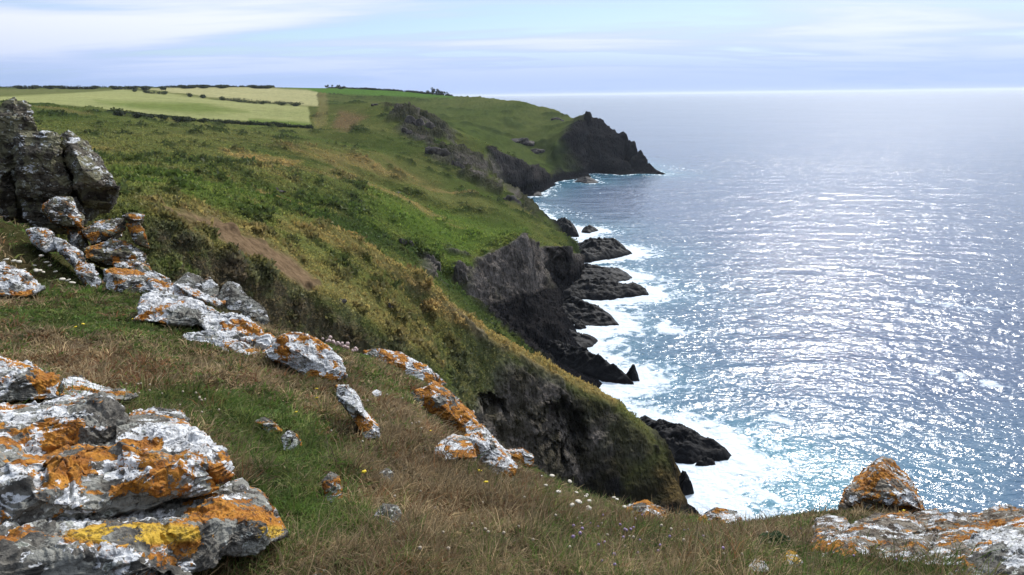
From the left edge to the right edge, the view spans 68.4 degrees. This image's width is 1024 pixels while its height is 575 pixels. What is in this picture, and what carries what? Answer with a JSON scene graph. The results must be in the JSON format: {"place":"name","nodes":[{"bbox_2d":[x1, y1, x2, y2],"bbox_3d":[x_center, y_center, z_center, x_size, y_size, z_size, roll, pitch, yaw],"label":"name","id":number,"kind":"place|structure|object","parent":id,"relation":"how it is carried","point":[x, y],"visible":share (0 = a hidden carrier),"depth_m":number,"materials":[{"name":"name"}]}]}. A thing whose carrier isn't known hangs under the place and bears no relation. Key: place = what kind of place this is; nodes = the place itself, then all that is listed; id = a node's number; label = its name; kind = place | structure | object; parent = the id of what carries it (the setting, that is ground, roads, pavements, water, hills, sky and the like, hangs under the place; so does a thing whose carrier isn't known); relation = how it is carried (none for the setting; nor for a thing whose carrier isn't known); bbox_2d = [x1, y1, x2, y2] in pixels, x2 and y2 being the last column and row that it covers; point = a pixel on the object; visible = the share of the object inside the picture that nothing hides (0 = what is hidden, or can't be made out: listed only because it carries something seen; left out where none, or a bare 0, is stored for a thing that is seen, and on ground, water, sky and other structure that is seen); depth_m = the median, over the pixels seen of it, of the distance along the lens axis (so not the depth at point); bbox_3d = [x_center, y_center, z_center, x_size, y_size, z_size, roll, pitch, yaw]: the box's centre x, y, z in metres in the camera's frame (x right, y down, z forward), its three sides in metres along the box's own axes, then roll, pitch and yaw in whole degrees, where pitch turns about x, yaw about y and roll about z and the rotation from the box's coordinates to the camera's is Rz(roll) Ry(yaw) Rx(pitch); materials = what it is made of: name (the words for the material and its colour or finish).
{"place":"outdoors","nodes":[
{"label":"outdoors","id":0,"kind":"place"},
{"bbox_2d":[0,86,698,515],"bbox_3d":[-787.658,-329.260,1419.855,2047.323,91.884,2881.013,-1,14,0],"label":"hillside","id":1,"kind":"structure","parent":0,"point":[562,428],"depth_m":192.11,"materials":[{"name":"green plant"}]},
{"bbox_2d":[0,85,166,89],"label":"hedge","id":2,"kind":"object","parent":1,"relation":"on","point":[162,87],"visible":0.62,"depth_m":763.72,"materials":[{"name":"green plant"}]},
{"bbox_2d":[106,109,313,128],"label":"hedge","id":3,"kind":"object","parent":1,"relation":"on","point":[119,112],"visible":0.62,"depth_m":341.23,"materials":[{"name":"green plant"}]},
{"bbox_2d":[132,88,302,105],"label":"hedge","id":4,"kind":"object","parent":1,"relation":"on","point":[223,98],"visible":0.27,"depth_m":583.80,"materials":[{"name":"green plant"}]},
{"bbox_2d":[165,84,274,88],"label":"hedge","id":5,"kind":"object","parent":1,"relation":"on","point":[221,86],"visible":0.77,"depth_m":857.14,"materials":[{"name":"green plant"}]},
{"bbox_2d":[0,97,654,443],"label":"heath","id":6,"kind":"object","parent":1,"relation":"on","point":[250,265],"visible":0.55,"depth_m":88.97,"materials":[{"name":"green plant"}]},
{"bbox_2d":[328,87,452,95],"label":"hedge","id":7,"kind":"object","parent":1,"relation":"on","point":[413,91],"visible":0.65,"depth_m":955.27,"materials":[{"name":"green plant"}]},
{"bbox_2d":[398,238,413,245],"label":"rock outcrop","id":8,"kind":"object","parent":1,"relation":"on","point":[401,242],"visible":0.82,"depth_m":158.57,"materials":[{"name":"grey stone"}]},
{"bbox_2d":[401,127,412,134],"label":"rock outcrop","id":9,"kind":"object","parent":1,"relation":"on","point":[405,130],"visible":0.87,"depth_m":378.09,"materials":[{"name":"grey stone"}]},
{"bbox_2d":[405,115,434,129],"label":"rock outcrop","id":10,"kind":"object","parent":1,"relation":"on","point":[410,119],"visible":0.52,"depth_m":393.82,"materials":[{"name":"grey stone"}]},
{"bbox_2d":[425,254,440,271],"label":"rock outcrop","id":11,"kind":"object","parent":1,"relation":"on","point":[433,259],"visible":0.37,"depth_m":145.37,"materials":[{"name":"grey stone"}]},
{"bbox_2d":[425,146,451,156],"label":"rock outcrop","id":12,"kind":"object","parent":1,"relation":"on","point":[444,152],"visible":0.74,"depth_m":347.25,"materials":[{"name":"grey stone"}]},
{"bbox_2d":[451,160,464,168],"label":"rock outcrop","id":13,"kind":"object","parent":1,"relation":"on","point":[457,163],"visible":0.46,"depth_m":341.42,"materials":[{"name":"grey stone"}]},
{"bbox_2d":[454,265,467,282],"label":"rock outcrop","id":14,"kind":"object","parent":1,"relation":"on","point":[459,274],"visible":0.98,"depth_m":159.79,"materials":[{"name":"grey stone"}]},
{"bbox_2d":[503,195,520,203],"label":"rock outcrop","id":15,"kind":"object","parent":1,"relation":"on","point":[510,198],"visible":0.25,"depth_m":313.14,"materials":[{"name":"grey stone"}]},
{"bbox_2d":[511,138,534,145],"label":"rock outcrop","id":16,"kind":"object","parent":1,"relation":"on","point":[525,141],"visible":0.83,"depth_m":578.61,"materials":[{"name":"grey stone"}]},
{"bbox_2d":[531,148,544,153],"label":"rock outcrop","id":17,"kind":"object","parent":1,"relation":"on","point":[536,151],"visible":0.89,"depth_m":571.80,"materials":[{"name":"grey stone"}]},
{"bbox_2d":[584,111,592,125],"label":"rock outcrop","id":18,"kind":"object","parent":1,"relation":"on","point":[588,118],"visible":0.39,"depth_m":614.37,"materials":[{"name":"grey stone"}]},
{"bbox_2d":[618,131,627,151],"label":"rock outcrop","id":19,"kind":"object","parent":1,"relation":"on","point":[623,135],"visible":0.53,"depth_m":606.04,"materials":[{"name":"grey stone"}]},
{"bbox_2d":[625,140,637,161],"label":"rock outcrop","id":20,"kind":"object","parent":1,"relation":"on","point":[631,150],"visible":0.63,"depth_m":600.59,"materials":[{"name":"grey stone"}]},
{"bbox_2d":[637,150,647,161],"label":"rock outcrop","id":21,"kind":"object","parent":1,"relation":"on","point":[640,154],"visible":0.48,"depth_m":592.18,"materials":[{"name":"grey stone"}]},
{"bbox_2d":[0,216,1008,574],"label":"ground","id":22,"kind":"structure","parent":0,"point":[24,253],"depth_m":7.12,"materials":[{"name":"green plant"}]},
{"bbox_2d":[0,261,45,296],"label":"pale slab","id":23,"kind":"structure","parent":22,"relation":"on","point":[14,281],"depth_m":9.42,"materials":[{"name":"grey stone"}]},
{"bbox_2d":[0,97,119,234],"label":"crag","id":24,"kind":"structure","parent":22,"relation":"on","point":[38,169],"depth_m":17.86,"materials":[{"name":"grey stone"}]},
{"bbox_2d":[26,227,101,286],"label":"ridge slab","id":25,"kind":"structure","parent":22,"relation":"on","point":[44,240],"depth_m":13.19,"materials":[{"name":"grey stone"}]},
{"bbox_2d":[0,356,138,401],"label":"long slab","id":26,"kind":"structure","parent":22,"relation":"on","point":[23,380],"depth_m":4.54,"materials":[{"name":"grey stone"}]},
{"bbox_2d":[41,196,169,279],"bbox_3d":[-8.212,-0.973,15.912,6.385,1.772,1.905,12,19,41],"label":"slab stack","id":27,"kind":"object","parent":22,"relation":"on","point":[106,249],"visible":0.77,"depth_m":16.20,"materials":[{"name":"grey stone"}]},
{"bbox_2d":[0,391,234,525],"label":"lichen boulder","id":28,"kind":"object","parent":22,"relation":"on","point":[99,453],"visible":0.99,"depth_m":2.90,"materials":[{"name":"grey stone"}]},
{"bbox_2d":[0,477,288,574],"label":"lichen ledge","id":29,"kind":"object","parent":22,"relation":"on","point":[192,535],"visible":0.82,"depth_m":2.58,"materials":[{"name":"grey stone"}]},
{"bbox_2d":[103,267,225,308],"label":"grey slab","id":30,"kind":"structure","parent":22,"relation":"on","point":[120,280],"depth_m":10.24,"materials":[{"name":"grey stone"}]},
{"bbox_2d":[174,272,218,297],"bbox_3d":[-4.748,-0.022,11.365,0.625,0.437,1.386,-6,15,-20],"label":"dark rock","id":31,"kind":"object","parent":22,"relation":"on","point":[209,286],"visible":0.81,"depth_m":11.05,"materials":[{"name":"grey stone"}]},
{"bbox_2d":[133,289,275,354],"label":"white slab","id":32,"kind":"structure","parent":22,"relation":"on","point":[159,306],"depth_m":7.99,"materials":[{"name":"grey stone"}]},
{"bbox_2d":[217,281,269,324],"bbox_3d":[-4.005,0.235,11.099,0.651,0.625,1.712,-14,19,-41],"label":"dark boulder","id":33,"kind":"object","parent":22,"relation":"on","point":[234,296],"visible":0.91,"depth_m":10.78,"materials":[{"name":"grey stone"}]},
{"bbox_2d":[255,416,281,431],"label":"flat stone","id":34,"kind":"object","parent":22,"relation":"on","point":[267,424],"visible":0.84,"depth_m":4.85,"materials":[{"name":"grey stone"}]},
{"bbox_2d":[281,430,301,450],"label":"tiny stone","id":35,"kind":"object","parent":22,"relation":"on","point":[288,434],"visible":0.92,"depth_m":4.48,"materials":[{"name":"grey stone"}]},
{"bbox_2d":[265,331,347,382],"bbox_3d":[-2.071,0.659,7.386,0.699,0.489,1.077,-8,16,-25],"label":"white boulder","id":36,"kind":"object","parent":22,"relation":"on","point":[305,351],"visible":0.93,"depth_m":7.09,"materials":[{"name":"grey stone"}]},
{"bbox_2d":[322,471,342,501],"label":"orange stone","id":37,"kind":"object","parent":22,"relation":"on","point":[332,478],"visible":0.87,"depth_m":3.67,"materials":[{"name":"stone"}]},
{"bbox_2d":[335,384,379,438],"bbox_3d":[-1.142,0.880,5.516,0.278,0.375,0.632,-5,15,-17],"label":"fin rock","id":38,"kind":"object","parent":22,"relation":"on","point":[349,399],"visible":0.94,"depth_m":5.35,"materials":[{"name":"grey stone"}]},
{"bbox_2d":[372,389,380,395],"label":"buried stone","id":39,"kind":"object","parent":22,"relation":"on","point":[376,392],"visible":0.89,"depth_m":6.72,"materials":[{"name":"white stone"}]},
{"bbox_2d":[379,468,393,480],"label":"speckled stone","id":40,"kind":"object","parent":22,"relation":"on","point":[386,472],"visible":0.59,"depth_m":4.43,"materials":[{"name":"grey stone"}]},
{"bbox_2d":[374,503,401,524],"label":"grey stone","id":41,"kind":"object","parent":22,"relation":"on","point":[391,509],"visible":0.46,"depth_m":3.42,"materials":[{"name":"grey stone"}]},
{"bbox_2d":[363,348,446,385],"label":"orange slab","id":42,"kind":"structure","parent":22,"relation":"on","point":[422,371],"depth_m":9.63,"materials":[{"name":"stone"}]},
{"bbox_2d":[411,381,478,433],"bbox_3d":[-0.672,1.252,7.926,0.718,0.513,0.976,-1,14,0],"label":"orange boulder","id":43,"kind":"object","parent":22,"relation":"on","point":[436,398],"visible":0.84,"depth_m":7.62,"materials":[{"name":"orange stone"}]},
{"bbox_2d":[435,434,476,460],"bbox_3d":[-0.409,1.175,5.552,0.328,0.133,0.600,-1,14,0],"label":"pale ledge","id":44,"kind":"object","parent":22,"relation":"on","point":[457,441],"visible":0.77,"depth_m":5.48,"materials":[{"name":"white stone"}]},
{"bbox_2d":[464,423,517,479],"bbox_3d":[-0.257,1.439,6.647,0.613,0.383,0.889,-1,14,0],"label":"pale rock","id":45,"kind":"object","parent":22,"relation":"on","point":[482,438],"visible":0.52,"depth_m":6.44,"materials":[{"name":"white stone"}]},
{"bbox_2d":[0,284,1017,574],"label":"dry tufts","id":46,"kind":"object","parent":22,"relation":"on","point":[614,512],"visible":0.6,"depth_m":4.16,"materials":[{"name":"brown plant"}]},
{"bbox_2d":[507,447,533,466],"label":"brink rock","id":47,"kind":"object","parent":22,"relation":"on","point":[524,455],"visible":0.83,"depth_m":8.53,"materials":[{"name":"grey stone"}]},
{"bbox_2d":[624,499,667,520],"bbox_3d":[1.133,1.917,6.439,0.361,0.122,0.328,-1,14,0],"label":"orange rock","id":48,"kind":"object","parent":22,"relation":"on","point":[644,503],"visible":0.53,"depth_m":6.45,"materials":[{"name":"orange stone"}]},
{"bbox_2d":[698,507,741,526],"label":"white stone","id":49,"kind":"object","parent":22,"relation":"on","point":[722,513],"visible":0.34,"depth_m":6.62,"materials":[{"name":"white stone"}]},
{"bbox_2d":[749,561,768,571],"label":"pale stone","id":50,"kind":"object","parent":22,"relation":"on","point":[757,564],"visible":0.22,"depth_m":3.38,"materials":[{"name":"grey stone"}]},
{"bbox_2d":[757,530,791,546],"bbox_3d":[1.581,1.538,4.569,0.204,0.141,0.208,-9,17,-30],"label":"cushion bush","id":51,"kind":"object","parent":22,"relation":"on","point":[771,534],"visible":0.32,"depth_m":4.54,"materials":[{"name":"green plant"}]},
{"bbox_2d":[783,550,802,565],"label":"yellow stone","id":52,"kind":"object","parent":22,"relation":"on","point":[791,555],"visible":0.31,"depth_m":3.61,"materials":[{"name":"yellow stone"}]},
{"bbox_2d":[838,456,924,513],"bbox_3d":[4.617,2.470,9.265,0.910,0.673,1.531,9,17,33],"label":"pointed rock","id":53,"kind":"object","parent":22,"relation":"on","point":[885,482],"visible":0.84,"depth_m":8.88,"materials":[{"name":"stone"}]},
{"bbox_2d":[810,504,1023,565],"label":"rock shelf","id":54,"kind":"object","parent":22,"relation":"on","point":[912,527],"visible":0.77,"depth_m":4.73,"materials":[{"name":"grey stone"}]},
{"bbox_2d":[950,522,1023,574],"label":"corner slab","id":55,"kind":"structure","parent":22,"relation":"on","point":[1006,536],"depth_m":3.46,"materials":[{"name":"grey stone"}]},
{"bbox_2d":[0,0,1023,95],"label":"sky","id":56,"kind":"structure","parent":0,"point":[454,47],"materials":[{"name":"blue"}]},
{"bbox_2d":[464,90,1023,519],"bbox_3d":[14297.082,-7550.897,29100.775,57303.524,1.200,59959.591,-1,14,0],"label":"sea","id":57,"kind":"structure","parent":0,"point":[829,308],"depth_m":241.34,"materials":[{"name":"liquid"}]},
{"bbox_2d":[523,191,541,195],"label":"sea rock","id":58,"kind":"object","parent":57,"relation":"in","point":[532,193],"visible":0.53,"depth_m":461.48,"materials":[{"name":"grey stone"}]},
{"bbox_2d":[557,217,578,236],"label":"sea rock","id":59,"kind":"object","parent":57,"relation":"in","point":[568,227],"visible":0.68,"depth_m":328.25,"materials":[{"name":"grey stone"}]},
{"bbox_2d":[574,319,585,329],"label":"sea rock","id":60,"kind":"object","parent":57,"relation":"in","point":[579,324],"visible":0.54,"depth_m":198.56,"materials":[{"name":"grey stone"}]},
{"bbox_2d":[569,329,597,347],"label":"sea rock","id":61,"kind":"object","parent":57,"relation":"in","point":[585,340],"visible":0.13,"depth_m":185.80,"materials":[{"name":"grey stone"}]},
{"bbox_2d":[575,176,598,182],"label":"sea rock","id":62,"kind":"object","parent":57,"relation":"in","point":[586,179],"visible":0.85,"depth_m":526.86,"materials":[{"name":"grey stone"}]},
{"bbox_2d":[581,224,597,232],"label":"sea rock","id":63,"kind":"object","parent":57,"relation":"in","point":[589,228],"visible":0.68,"depth_m":336.21,"materials":[{"name":"grey stone"}]},
{"bbox_2d":[546,340,633,384],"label":"sea rock","id":64,"kind":"object","parent":57,"relation":"in","point":[584,360],"visible":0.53,"depth_m":165.12,"materials":[{"name":"black stone"}]},
{"bbox_2d":[562,295,618,325],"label":"sea rock","id":65,"kind":"object","parent":57,"relation":"in","point":[576,309],"visible":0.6,"depth_m":204.26,"materials":[{"name":"grey stone"}]},
{"bbox_2d":[578,237,631,262],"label":"sea rock","id":66,"kind":"object","parent":57,"relation":"in","point":[597,249],"visible":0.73,"depth_m":284.85,"materials":[{"name":"grey stone"}]},
{"bbox_2d":[564,277,648,300],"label":"sea rock","id":67,"kind":"object","parent":57,"relation":"in","point":[601,288],"visible":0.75,"depth_m":229.24,"materials":[{"name":"grey stone"}]},
{"bbox_2d":[581,263,631,281],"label":"sea rock","id":68,"kind":"object","parent":57,"relation":"in","point":[595,271],"visible":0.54,"depth_m":250.52,"materials":[{"name":"grey stone"}]},
{"bbox_2d":[626,364,639,380],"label":"sea rock","id":69,"kind":"object","parent":57,"relation":"in","point":[632,374],"visible":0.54,"depth_m":162.27,"materials":[{"name":"black stone"}]},
{"bbox_2d":[640,415,731,463],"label":"sea rock","id":70,"kind":"object","parent":57,"relation":"in","point":[687,445],"visible":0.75,"depth_m":128.05,"materials":[{"name":"black stone"}]},
{"bbox_2d":[679,470,693,495],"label":"sea rock","id":71,"kind":"object","parent":57,"relation":"in","point":[686,485],"visible":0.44,"depth_m":115.71,"materials":[{"name":"black stone"}]},
{"bbox_2d":[695,456,715,465],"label":"sea rock","id":72,"kind":"object","parent":57,"relation":"in","point":[705,461],"visible":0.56,"depth_m":125.09,"materials":[{"name":"black stone"}]}
]}

